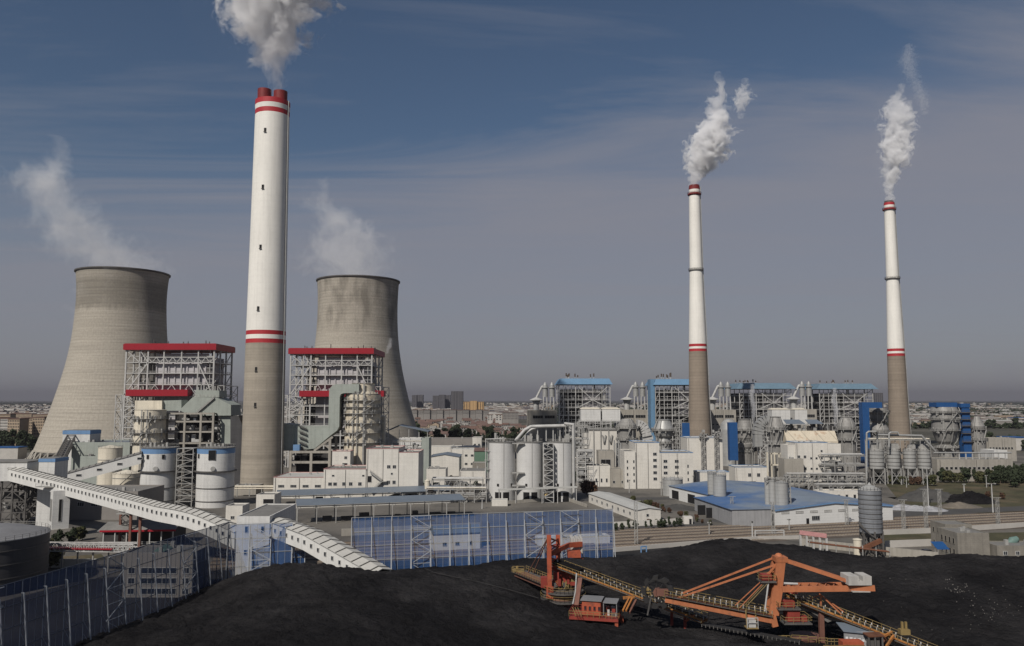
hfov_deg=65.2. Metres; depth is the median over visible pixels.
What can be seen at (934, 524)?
brick house
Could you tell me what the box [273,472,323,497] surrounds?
office wing
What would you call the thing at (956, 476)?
tree
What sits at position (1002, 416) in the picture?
works building
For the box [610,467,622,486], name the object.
plant house
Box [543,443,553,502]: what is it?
stair tower
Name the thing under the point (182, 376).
boiler house
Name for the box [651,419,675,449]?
absorber tower
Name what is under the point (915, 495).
gravel heap
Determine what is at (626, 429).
absorber tower
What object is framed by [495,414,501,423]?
apartment block
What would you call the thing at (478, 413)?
terrace house
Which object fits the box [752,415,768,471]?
duct elbow
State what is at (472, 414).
terrace house
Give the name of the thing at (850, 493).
shed
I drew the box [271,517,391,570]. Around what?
conveyor gallery
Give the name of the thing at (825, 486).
pipe rack
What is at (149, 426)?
absorber tower
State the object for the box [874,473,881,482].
tree
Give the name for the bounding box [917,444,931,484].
silo
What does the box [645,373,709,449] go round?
boiler house
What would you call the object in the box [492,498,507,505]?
gate hut
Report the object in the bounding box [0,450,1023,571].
yard
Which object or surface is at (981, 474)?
tree
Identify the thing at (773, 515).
lattice mast
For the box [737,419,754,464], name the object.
absorber tower
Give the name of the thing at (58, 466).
transfer house
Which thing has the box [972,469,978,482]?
tree
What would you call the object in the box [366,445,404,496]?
office block
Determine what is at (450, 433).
tree
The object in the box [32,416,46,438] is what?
apartment block
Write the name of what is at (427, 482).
hopper tank
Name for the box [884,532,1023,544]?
grass verge
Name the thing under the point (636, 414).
bunker bay
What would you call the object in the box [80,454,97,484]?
green shed
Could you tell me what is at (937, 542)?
awning
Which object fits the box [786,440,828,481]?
office block
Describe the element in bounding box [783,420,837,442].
hopper house
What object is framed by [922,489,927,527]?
lattice mast
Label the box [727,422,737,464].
stair tower
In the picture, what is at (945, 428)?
absorber tower
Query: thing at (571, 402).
boiler house
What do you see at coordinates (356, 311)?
cooling tower
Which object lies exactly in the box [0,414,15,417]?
apartment block
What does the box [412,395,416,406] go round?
apartment block
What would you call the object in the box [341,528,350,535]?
loading wall
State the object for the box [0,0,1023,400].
sky
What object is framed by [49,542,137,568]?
truss bridge
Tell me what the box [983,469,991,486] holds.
tree
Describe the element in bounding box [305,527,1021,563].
railway track
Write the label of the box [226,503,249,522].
pump house
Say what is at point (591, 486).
tree
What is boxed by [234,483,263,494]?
plant house
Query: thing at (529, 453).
cement silo
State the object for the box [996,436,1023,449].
works building
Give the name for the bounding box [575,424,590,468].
pipe rack
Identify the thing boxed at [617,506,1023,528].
road
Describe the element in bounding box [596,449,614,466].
plant house
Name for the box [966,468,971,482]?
tree
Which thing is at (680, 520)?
tree
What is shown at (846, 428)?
absorber tower
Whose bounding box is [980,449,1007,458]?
plant house
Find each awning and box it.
[930,541,944,544]
[934,545,949,554]
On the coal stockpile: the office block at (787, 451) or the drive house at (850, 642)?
the drive house at (850, 642)
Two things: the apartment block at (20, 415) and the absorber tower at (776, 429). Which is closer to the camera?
the absorber tower at (776, 429)
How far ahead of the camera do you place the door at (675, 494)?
377.49 m
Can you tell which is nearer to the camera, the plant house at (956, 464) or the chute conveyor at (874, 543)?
the chute conveyor at (874, 543)
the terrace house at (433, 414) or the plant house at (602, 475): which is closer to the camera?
the plant house at (602, 475)
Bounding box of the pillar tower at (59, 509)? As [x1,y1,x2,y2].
[49,489,69,537]
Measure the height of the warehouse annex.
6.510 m
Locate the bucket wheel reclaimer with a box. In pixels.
[641,553,937,645]
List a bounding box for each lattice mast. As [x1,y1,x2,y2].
[634,501,637,543]
[770,502,774,533]
[844,500,848,524]
[900,500,905,528]
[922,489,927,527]
[937,489,941,515]
[992,497,1000,523]
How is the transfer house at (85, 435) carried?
on the yard at (305, 516)
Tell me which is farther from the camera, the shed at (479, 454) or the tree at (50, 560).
the shed at (479, 454)
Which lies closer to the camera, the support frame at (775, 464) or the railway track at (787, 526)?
the railway track at (787, 526)
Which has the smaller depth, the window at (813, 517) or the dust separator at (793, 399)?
the window at (813, 517)
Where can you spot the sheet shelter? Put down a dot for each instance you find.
(850, 631)
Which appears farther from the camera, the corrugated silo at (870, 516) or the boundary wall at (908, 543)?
the boundary wall at (908, 543)
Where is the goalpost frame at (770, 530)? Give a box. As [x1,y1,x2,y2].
[754,530,784,535]
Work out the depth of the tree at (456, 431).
868.65 m
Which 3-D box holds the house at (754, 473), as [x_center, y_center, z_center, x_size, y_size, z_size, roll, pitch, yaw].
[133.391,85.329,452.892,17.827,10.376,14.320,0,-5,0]
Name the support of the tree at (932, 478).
on the yard at (305, 516)
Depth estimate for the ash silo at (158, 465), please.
350.32 m
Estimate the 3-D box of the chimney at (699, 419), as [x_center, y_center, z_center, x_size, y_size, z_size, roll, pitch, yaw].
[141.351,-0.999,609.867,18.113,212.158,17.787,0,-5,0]
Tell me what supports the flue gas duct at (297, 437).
on the support frame at (317, 459)
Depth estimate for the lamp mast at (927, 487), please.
354.67 m
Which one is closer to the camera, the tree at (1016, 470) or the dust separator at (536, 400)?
the tree at (1016, 470)
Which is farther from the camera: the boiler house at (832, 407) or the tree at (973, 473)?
the boiler house at (832, 407)
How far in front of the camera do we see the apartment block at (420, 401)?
3334.39 m
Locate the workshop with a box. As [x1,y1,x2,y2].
[69,485,163,519]
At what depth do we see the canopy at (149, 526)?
250.24 m
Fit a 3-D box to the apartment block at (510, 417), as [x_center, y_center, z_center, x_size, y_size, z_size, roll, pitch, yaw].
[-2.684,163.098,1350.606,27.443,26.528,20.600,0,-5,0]
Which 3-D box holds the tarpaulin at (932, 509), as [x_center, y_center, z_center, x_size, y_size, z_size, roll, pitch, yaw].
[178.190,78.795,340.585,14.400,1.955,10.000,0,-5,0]
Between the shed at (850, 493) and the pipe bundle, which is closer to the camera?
the shed at (850, 493)
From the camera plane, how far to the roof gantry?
311.67 m
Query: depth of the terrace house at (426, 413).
1738.96 m
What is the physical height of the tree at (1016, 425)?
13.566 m
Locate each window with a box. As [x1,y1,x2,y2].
[58,499,61,521]
[77,502,83,506]
[208,450,215,459]
[263,499,273,503]
[533,415,542,418]
[545,415,554,418]
[601,459,610,466]
[623,415,633,417]
[635,415,645,417]
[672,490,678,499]
[687,493,694,503]
[812,516,819,520]
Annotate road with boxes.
[540,497,671,501]
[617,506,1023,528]
[661,512,798,541]
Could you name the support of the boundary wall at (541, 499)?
on the yard at (305, 516)
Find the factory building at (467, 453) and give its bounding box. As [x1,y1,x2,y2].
[451,447,473,466]
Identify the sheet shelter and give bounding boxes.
[836,622,873,645]
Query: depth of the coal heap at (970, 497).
364.80 m
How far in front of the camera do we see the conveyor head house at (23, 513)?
297.23 m
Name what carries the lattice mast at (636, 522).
on the yard at (305, 516)
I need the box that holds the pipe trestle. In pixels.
[808,539,889,556]
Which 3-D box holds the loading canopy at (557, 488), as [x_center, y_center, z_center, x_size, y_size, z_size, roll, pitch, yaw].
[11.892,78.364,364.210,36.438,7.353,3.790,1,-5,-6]
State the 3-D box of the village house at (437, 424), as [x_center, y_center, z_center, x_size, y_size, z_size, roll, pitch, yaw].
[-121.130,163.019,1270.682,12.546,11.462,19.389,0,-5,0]
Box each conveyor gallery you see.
[7,467,236,549]
[67,451,141,480]
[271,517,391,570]
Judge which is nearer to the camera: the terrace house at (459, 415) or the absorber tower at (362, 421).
the absorber tower at (362, 421)
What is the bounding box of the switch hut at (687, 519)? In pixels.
[682,516,692,523]
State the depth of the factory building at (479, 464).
474.17 m
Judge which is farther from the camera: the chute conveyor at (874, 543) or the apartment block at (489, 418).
the apartment block at (489, 418)
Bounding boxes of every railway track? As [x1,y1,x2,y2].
[305,516,1023,552]
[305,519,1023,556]
[305,522,1019,560]
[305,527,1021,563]
[344,512,1023,544]
[350,514,1023,545]
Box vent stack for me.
[381,415,385,444]
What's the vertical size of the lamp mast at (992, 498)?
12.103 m
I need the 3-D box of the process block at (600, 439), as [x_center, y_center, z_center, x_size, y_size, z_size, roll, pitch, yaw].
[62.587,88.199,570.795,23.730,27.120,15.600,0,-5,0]
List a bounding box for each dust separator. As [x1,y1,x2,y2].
[530,382,555,409]
[620,382,645,409]
[710,382,731,409]
[787,381,812,408]
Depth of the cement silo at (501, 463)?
371.13 m
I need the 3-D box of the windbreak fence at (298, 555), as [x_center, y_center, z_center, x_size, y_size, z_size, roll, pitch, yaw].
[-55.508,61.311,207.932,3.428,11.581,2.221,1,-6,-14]
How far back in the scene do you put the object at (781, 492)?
308.12 m
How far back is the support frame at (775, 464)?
486.94 m
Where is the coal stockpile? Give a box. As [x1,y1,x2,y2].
[74,538,1023,645]
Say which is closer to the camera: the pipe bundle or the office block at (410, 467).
the office block at (410, 467)
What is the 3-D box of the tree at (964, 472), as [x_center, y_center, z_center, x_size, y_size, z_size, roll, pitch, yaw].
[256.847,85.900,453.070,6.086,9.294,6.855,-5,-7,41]
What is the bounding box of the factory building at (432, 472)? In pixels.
[426,466,447,485]
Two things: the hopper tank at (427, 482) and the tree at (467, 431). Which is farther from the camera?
the tree at (467, 431)
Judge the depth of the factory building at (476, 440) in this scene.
682.55 m
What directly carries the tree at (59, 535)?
on the yard at (305, 516)
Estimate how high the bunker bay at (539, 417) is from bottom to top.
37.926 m
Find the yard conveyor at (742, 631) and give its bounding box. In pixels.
[701,622,800,644]
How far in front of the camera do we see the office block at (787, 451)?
451.47 m
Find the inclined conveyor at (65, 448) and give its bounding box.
[55,435,75,456]
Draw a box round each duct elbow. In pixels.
[636,420,652,439]
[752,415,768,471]
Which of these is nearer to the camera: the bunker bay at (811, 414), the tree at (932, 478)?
the tree at (932, 478)
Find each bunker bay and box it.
[527,409,556,451]
[614,409,647,447]
[710,409,735,436]
[784,408,816,429]
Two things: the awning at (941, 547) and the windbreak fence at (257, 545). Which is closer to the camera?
the windbreak fence at (257, 545)
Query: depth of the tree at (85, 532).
269.01 m
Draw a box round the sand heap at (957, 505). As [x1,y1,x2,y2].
[934,502,982,508]
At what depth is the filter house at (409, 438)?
495.38 m
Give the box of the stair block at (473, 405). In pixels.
[470,401,476,409]
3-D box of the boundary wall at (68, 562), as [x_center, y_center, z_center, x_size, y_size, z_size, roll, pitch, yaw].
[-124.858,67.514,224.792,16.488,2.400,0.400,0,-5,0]
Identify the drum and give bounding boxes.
[853,538,861,554]
[1008,536,1018,542]
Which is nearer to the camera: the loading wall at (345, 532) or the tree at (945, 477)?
the loading wall at (345, 532)
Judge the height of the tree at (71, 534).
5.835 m
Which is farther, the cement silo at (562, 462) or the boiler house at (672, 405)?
the boiler house at (672, 405)
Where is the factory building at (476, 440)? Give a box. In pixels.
[472,436,481,447]
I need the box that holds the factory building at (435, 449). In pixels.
[431,444,480,454]
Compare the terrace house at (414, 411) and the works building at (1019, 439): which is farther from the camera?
the terrace house at (414, 411)
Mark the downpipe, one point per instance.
(573, 455)
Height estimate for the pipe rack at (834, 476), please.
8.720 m
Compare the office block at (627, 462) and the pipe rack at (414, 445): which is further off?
the pipe rack at (414, 445)
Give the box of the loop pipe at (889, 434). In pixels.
[866,431,935,478]
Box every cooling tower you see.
[25,266,170,458]
[284,275,419,456]
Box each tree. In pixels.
[0,429,7,445]
[1,436,8,445]
[5,429,17,445]
[15,430,27,441]
[15,432,28,445]
[26,434,37,450]
[48,549,54,567]
[49,550,57,568]
[51,529,64,544]
[55,550,65,565]
[64,526,77,541]
[76,526,83,540]
[81,525,87,539]
[433,429,440,436]
[448,430,453,436]
[453,428,459,436]
[462,428,471,436]
[485,428,492,440]
[510,427,518,434]
[580,480,587,494]
[586,480,597,492]
[660,518,665,526]
[678,517,682,524]
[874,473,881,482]
[896,475,902,483]
[909,478,915,483]
[915,476,922,484]
[928,474,936,484]
[936,467,947,482]
[940,471,949,482]
[947,470,953,481]
[952,473,958,482]
[958,472,963,481]
[960,467,970,482]
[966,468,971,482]
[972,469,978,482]
[972,472,979,482]
[977,471,985,482]
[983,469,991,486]
[990,419,996,425]
[990,469,999,484]
[1000,468,1008,482]
[1007,467,1021,483]
[1007,471,1020,487]
[1014,421,1019,428]
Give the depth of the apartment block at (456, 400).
2289.28 m
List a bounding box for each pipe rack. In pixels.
[392,440,420,448]
[426,486,486,502]
[431,477,482,495]
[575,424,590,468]
[576,449,596,484]
[784,473,866,489]
[813,483,865,489]
[818,453,865,482]
[865,438,931,483]
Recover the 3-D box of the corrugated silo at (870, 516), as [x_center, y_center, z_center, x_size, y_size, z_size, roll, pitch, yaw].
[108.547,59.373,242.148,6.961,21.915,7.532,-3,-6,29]
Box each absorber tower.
[129,409,168,471]
[341,383,383,464]
[615,419,638,452]
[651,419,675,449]
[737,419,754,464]
[764,416,787,476]
[834,417,858,470]
[869,408,890,462]
[928,407,960,456]
[970,417,987,456]
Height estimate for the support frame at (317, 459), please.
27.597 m
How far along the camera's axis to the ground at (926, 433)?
1303.99 m
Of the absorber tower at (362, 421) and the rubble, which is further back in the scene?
the absorber tower at (362, 421)
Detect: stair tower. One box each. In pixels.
[175,447,196,506]
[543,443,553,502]
[675,419,689,449]
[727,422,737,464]
[783,475,790,503]
[858,402,881,467]
[957,403,972,456]
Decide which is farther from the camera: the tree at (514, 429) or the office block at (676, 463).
the tree at (514, 429)
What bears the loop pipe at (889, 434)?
attached to the silo at (876, 460)
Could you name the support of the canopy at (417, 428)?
on the yard at (305, 516)
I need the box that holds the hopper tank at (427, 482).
[425,479,429,494]
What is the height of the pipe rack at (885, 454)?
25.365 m
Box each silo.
[138,442,180,503]
[194,442,236,507]
[489,433,514,500]
[516,434,542,499]
[547,434,571,501]
[857,482,884,556]
[868,443,885,484]
[886,443,901,484]
[903,443,917,484]
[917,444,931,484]
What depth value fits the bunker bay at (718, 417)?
729.14 m
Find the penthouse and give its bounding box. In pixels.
[929,402,956,406]
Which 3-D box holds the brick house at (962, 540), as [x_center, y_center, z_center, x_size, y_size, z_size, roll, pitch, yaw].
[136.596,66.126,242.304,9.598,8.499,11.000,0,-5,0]
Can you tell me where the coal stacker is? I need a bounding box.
[512,535,708,628]
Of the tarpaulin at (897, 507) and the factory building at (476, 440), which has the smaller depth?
the tarpaulin at (897, 507)
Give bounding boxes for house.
[0,459,38,523]
[35,457,68,526]
[62,429,100,470]
[113,339,237,445]
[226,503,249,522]
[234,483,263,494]
[256,492,280,507]
[283,344,388,467]
[332,449,353,464]
[399,437,422,448]
[411,409,417,419]
[417,410,423,419]
[420,422,432,427]
[421,437,430,484]
[424,409,430,419]
[430,410,436,418]
[432,422,439,427]
[437,409,443,418]
[443,410,449,418]
[450,409,455,420]
[456,410,462,420]
[461,425,469,431]
[463,409,468,417]
[463,419,470,424]
[469,410,475,419]
[476,409,481,419]
[482,410,488,419]
[518,425,526,429]
[555,373,611,453]
[586,463,609,486]
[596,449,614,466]
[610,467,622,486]
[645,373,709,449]
[693,469,728,481]
[724,379,795,450]
[729,465,766,481]
[778,457,803,484]
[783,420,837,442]
[798,380,877,450]
[823,639,864,645]
[863,632,887,645]
[924,457,1012,480]
[930,520,971,547]
[937,526,989,554]
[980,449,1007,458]
[985,436,1016,460]
[989,539,1023,556]
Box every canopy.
[99,520,175,549]
[277,485,449,502]
[296,494,467,523]
[387,424,430,444]
[498,486,576,502]
[799,530,827,550]
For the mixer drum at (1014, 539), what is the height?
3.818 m
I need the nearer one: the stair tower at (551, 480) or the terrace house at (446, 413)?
the stair tower at (551, 480)
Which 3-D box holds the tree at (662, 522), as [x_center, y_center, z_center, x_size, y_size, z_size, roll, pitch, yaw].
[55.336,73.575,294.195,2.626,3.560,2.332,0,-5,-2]
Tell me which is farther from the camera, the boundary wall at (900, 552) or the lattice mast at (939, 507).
the lattice mast at (939, 507)
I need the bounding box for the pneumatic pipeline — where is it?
[515,424,571,440]
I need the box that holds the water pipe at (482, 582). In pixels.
[425,568,538,598]
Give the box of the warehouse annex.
[694,496,771,525]
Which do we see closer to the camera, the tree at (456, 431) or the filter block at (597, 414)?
the filter block at (597, 414)
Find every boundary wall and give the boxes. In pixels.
[49,559,91,567]
[508,498,586,506]
[613,535,798,551]
[614,518,681,526]
[802,538,937,556]
[883,522,1023,534]
[885,539,930,547]
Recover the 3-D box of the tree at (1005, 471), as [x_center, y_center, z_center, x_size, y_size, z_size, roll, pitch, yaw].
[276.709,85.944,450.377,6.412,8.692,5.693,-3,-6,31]
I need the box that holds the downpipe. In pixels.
[564,422,574,499]
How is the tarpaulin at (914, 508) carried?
on the yard at (305, 516)
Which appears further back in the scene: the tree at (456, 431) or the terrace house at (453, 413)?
the terrace house at (453, 413)
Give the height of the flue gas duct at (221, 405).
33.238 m
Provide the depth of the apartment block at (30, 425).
843.64 m
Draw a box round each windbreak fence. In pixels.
[0,522,233,645]
[225,522,292,578]
[292,546,304,562]
[351,509,615,569]
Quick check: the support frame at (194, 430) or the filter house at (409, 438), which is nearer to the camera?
the support frame at (194, 430)
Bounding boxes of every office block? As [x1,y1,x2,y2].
[323,464,365,497]
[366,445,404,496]
[398,449,423,495]
[619,449,635,488]
[629,440,659,488]
[659,449,693,488]
[780,444,794,458]
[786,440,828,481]
[827,442,841,481]
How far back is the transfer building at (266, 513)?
222.07 m
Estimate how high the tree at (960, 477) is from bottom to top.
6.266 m
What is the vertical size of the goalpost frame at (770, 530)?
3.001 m
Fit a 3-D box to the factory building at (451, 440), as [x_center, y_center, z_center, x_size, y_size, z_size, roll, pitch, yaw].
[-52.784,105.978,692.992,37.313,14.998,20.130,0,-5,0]
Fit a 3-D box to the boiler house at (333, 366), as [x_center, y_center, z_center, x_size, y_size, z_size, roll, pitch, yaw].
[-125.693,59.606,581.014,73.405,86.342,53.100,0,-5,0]
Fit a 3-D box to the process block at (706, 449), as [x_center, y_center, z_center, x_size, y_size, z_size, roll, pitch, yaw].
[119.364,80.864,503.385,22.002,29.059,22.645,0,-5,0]
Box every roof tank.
[707,471,716,494]
[713,472,726,496]
[764,478,769,504]
[768,478,775,504]
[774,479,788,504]
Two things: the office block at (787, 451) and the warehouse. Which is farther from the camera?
the office block at (787, 451)
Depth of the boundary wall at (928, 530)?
288.03 m
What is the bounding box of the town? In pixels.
[0,402,1023,425]
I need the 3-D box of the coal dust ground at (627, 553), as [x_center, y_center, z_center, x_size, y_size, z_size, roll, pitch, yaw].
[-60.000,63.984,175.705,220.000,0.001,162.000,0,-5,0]
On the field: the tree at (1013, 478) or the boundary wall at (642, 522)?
the tree at (1013, 478)
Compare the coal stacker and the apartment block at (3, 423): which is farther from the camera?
the apartment block at (3, 423)
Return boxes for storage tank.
[0,521,50,585]
[96,445,122,484]
[112,470,139,484]
[662,476,682,495]
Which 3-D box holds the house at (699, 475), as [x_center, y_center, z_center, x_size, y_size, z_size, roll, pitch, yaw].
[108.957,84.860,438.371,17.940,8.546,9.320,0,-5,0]
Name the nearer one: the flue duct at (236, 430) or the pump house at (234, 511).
the pump house at (234, 511)
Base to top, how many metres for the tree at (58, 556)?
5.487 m
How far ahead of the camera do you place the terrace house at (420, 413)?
1743.14 m
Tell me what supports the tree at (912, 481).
on the yard at (305, 516)
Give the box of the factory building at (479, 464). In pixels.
[472,461,486,467]
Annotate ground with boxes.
[0,401,1023,453]
[614,547,668,556]
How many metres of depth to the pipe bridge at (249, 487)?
388.84 m
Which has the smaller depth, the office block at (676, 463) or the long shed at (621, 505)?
the long shed at (621, 505)
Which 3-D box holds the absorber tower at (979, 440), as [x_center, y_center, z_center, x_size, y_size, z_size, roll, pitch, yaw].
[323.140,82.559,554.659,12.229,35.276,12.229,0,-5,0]
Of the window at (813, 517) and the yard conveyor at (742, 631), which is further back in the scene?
the window at (813, 517)
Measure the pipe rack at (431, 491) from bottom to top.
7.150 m
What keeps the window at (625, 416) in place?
in the bunker bay at (636, 414)
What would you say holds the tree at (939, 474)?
on the field
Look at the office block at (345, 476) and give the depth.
382.30 m
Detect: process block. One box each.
[583,429,616,466]
[680,429,722,469]
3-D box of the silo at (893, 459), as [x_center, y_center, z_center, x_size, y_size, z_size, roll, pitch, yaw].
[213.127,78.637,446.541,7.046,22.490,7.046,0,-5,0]
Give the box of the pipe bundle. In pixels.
[614,440,620,466]
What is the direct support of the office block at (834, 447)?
on the yard at (305, 516)
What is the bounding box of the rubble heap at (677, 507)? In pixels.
[659,504,694,510]
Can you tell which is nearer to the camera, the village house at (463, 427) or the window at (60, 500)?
the window at (60, 500)
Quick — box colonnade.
[933,452,1011,458]
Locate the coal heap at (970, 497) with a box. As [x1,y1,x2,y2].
[944,491,999,503]
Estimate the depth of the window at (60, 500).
273.56 m
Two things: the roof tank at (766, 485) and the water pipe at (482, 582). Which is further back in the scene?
the roof tank at (766, 485)
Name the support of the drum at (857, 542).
on the yard at (305, 516)
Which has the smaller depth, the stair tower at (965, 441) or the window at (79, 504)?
the window at (79, 504)
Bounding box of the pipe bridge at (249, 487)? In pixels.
[234,485,272,496]
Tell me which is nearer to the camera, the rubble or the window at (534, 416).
the rubble
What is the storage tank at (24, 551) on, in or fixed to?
on the yard at (305, 516)
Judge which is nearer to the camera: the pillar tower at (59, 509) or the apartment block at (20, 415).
the pillar tower at (59, 509)
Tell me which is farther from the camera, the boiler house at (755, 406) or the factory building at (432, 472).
the boiler house at (755, 406)
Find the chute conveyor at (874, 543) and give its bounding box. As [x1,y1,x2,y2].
[859,538,882,556]
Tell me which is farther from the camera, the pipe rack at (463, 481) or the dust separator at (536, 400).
the dust separator at (536, 400)
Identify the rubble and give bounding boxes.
[921,579,1018,632]
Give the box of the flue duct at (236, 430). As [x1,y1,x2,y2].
[230,415,242,484]
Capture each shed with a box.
[0,446,27,458]
[71,439,131,470]
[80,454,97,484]
[474,448,488,462]
[588,491,661,520]
[813,487,857,498]
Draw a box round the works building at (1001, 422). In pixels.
[982,420,1012,427]
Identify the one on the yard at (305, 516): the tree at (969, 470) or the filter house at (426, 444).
the filter house at (426, 444)
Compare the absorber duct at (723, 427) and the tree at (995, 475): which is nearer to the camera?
the tree at (995, 475)
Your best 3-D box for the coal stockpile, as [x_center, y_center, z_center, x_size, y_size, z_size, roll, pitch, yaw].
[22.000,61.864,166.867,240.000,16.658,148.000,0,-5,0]
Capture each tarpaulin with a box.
[893,504,909,509]
[901,505,922,510]
[922,506,947,511]
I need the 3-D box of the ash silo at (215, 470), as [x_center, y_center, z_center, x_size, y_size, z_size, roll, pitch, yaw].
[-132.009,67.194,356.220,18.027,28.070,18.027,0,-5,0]
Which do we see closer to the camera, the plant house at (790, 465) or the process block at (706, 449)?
the plant house at (790, 465)
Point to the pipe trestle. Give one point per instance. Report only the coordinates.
(837, 545)
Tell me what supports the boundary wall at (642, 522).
on the yard at (305, 516)
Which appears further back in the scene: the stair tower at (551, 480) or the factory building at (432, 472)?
the factory building at (432, 472)
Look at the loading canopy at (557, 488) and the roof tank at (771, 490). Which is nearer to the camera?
the roof tank at (771, 490)
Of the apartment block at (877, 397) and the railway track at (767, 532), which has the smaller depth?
the railway track at (767, 532)
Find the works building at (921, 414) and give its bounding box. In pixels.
[910,413,929,415]
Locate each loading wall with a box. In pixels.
[294,501,452,507]
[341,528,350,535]
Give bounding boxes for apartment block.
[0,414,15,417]
[0,418,7,429]
[7,418,29,445]
[11,413,36,417]
[24,417,32,433]
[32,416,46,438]
[33,414,47,416]
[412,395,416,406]
[417,395,423,407]
[433,396,438,408]
[439,395,444,408]
[445,395,450,408]
[451,391,463,409]
[463,402,483,409]
[487,414,492,423]
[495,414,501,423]
[502,412,517,423]
[873,393,883,407]
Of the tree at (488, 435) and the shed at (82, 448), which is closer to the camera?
the shed at (82, 448)
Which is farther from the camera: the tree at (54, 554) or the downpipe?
the downpipe
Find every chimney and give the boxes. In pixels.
[240,87,289,490]
[687,184,711,435]
[882,200,911,458]
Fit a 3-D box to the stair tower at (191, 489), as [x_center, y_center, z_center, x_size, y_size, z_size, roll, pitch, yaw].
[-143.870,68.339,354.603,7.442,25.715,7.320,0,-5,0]
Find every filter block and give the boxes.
[577,407,620,462]
[766,408,809,454]
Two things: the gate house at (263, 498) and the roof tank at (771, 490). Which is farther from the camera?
the gate house at (263, 498)
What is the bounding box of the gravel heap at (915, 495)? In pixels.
[892,486,951,501]
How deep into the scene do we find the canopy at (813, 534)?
246.37 m
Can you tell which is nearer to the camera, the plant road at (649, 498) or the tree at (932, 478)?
the plant road at (649, 498)
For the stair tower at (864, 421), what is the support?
on the yard at (305, 516)
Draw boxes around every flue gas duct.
[135,384,240,443]
[284,384,359,450]
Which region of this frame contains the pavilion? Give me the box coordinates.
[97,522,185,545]
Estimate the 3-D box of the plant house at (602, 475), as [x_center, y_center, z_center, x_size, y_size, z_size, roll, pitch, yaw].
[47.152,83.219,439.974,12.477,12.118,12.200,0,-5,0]
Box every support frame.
[165,412,221,485]
[289,436,337,471]
[766,452,780,476]
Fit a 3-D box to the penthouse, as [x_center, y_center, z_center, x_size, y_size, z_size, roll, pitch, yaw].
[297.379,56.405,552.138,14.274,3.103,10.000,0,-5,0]
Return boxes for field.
[886,481,1023,516]
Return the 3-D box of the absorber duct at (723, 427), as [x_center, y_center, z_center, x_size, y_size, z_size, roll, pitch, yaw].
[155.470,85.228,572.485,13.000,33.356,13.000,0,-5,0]
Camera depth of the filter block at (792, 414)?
636.11 m
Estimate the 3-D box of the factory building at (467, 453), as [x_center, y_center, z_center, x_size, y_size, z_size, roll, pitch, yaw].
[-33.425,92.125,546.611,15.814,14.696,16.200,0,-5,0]
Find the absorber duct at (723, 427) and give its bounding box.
[720,419,738,465]
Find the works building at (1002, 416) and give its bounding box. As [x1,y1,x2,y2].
[993,415,1013,416]
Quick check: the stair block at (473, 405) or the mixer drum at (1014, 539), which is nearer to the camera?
the mixer drum at (1014, 539)
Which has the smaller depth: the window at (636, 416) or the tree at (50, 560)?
the tree at (50, 560)
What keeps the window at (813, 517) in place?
in the warehouse
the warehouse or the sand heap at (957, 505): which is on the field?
the sand heap at (957, 505)
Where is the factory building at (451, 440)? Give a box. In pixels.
[431,437,471,444]
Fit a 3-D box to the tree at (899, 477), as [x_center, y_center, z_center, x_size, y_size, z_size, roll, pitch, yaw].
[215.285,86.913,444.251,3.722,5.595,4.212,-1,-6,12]
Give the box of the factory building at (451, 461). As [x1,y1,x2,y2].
[431,452,461,475]
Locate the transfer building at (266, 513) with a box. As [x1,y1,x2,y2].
[237,504,295,523]
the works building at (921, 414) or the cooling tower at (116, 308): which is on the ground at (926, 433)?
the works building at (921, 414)
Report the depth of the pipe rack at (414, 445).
451.97 m
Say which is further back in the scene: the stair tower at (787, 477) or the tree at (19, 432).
the tree at (19, 432)
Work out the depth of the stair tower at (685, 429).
555.75 m
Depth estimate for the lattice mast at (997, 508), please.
298.10 m
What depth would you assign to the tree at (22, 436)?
744.42 m
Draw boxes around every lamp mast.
[924,468,929,505]
[987,483,995,512]
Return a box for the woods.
[0,402,1023,428]
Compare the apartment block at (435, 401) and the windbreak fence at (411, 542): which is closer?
the windbreak fence at (411, 542)
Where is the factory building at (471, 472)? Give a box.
[460,466,486,483]
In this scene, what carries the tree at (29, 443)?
on the ground at (926, 433)
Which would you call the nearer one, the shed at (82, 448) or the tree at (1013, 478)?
the tree at (1013, 478)
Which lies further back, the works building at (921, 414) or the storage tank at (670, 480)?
the works building at (921, 414)
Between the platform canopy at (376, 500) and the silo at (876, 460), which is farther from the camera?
the silo at (876, 460)
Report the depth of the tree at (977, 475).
451.19 m
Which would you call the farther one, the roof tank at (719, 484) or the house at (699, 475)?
the house at (699, 475)
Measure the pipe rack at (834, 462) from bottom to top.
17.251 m
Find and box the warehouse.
[668,480,892,524]
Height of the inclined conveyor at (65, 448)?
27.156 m
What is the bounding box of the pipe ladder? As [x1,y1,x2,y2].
[484,438,505,500]
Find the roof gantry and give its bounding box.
[765,476,785,481]
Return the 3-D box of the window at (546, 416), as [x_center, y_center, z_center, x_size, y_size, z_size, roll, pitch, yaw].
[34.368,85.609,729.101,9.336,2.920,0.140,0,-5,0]

